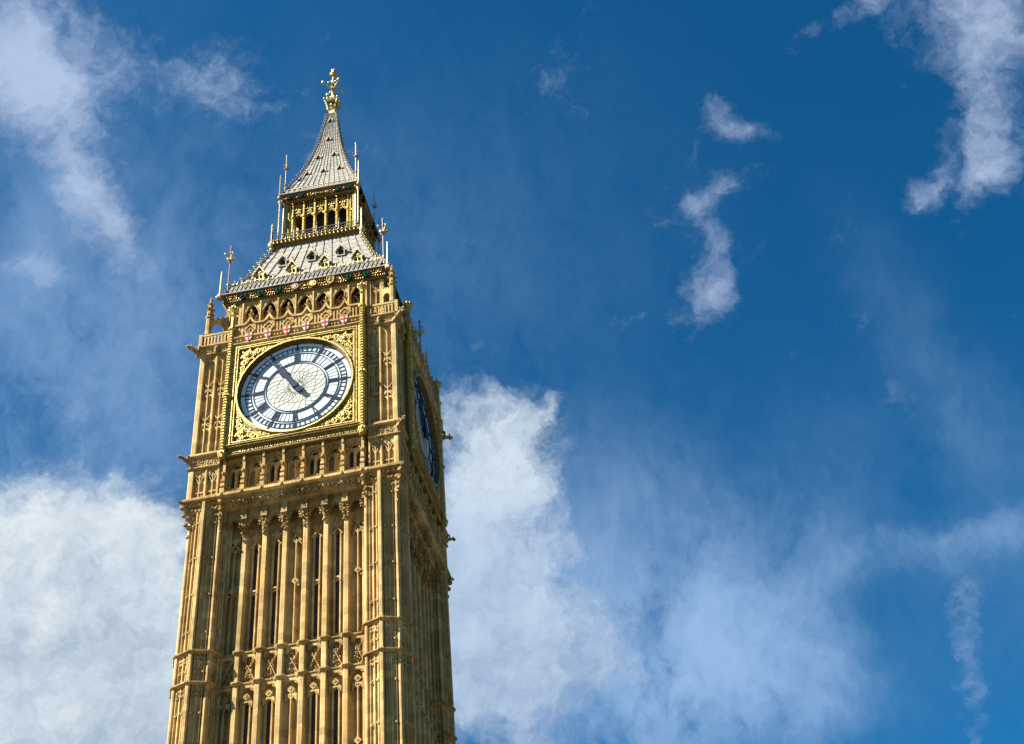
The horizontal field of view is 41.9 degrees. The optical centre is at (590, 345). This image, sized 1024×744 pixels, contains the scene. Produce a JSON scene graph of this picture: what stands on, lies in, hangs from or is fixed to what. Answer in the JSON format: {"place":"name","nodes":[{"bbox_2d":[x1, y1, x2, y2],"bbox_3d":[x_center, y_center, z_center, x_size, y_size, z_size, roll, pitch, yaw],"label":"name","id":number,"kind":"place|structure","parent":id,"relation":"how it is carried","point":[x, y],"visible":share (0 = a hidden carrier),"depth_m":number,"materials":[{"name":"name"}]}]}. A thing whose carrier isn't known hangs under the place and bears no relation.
{"place":"outdoors","nodes":[
{"label":"outdoors","id":0,"kind":"place"},
{"bbox_2d":[0,0,1023,743],"label":"sky","id":1,"kind":"structure","parent":0,"point":[718,304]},
{"label":"ground","id":2,"kind":"structure","parent":0,"visible":0},
{"bbox_2d":[166,69,456,743],"bbox_3d":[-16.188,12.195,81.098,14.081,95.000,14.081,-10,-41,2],"label":"clock tower","id":3,"kind":"structure","parent":2,"relation":"on","point":[316,588],"depth_m":77.37,"materials":[{"name":"stone"}]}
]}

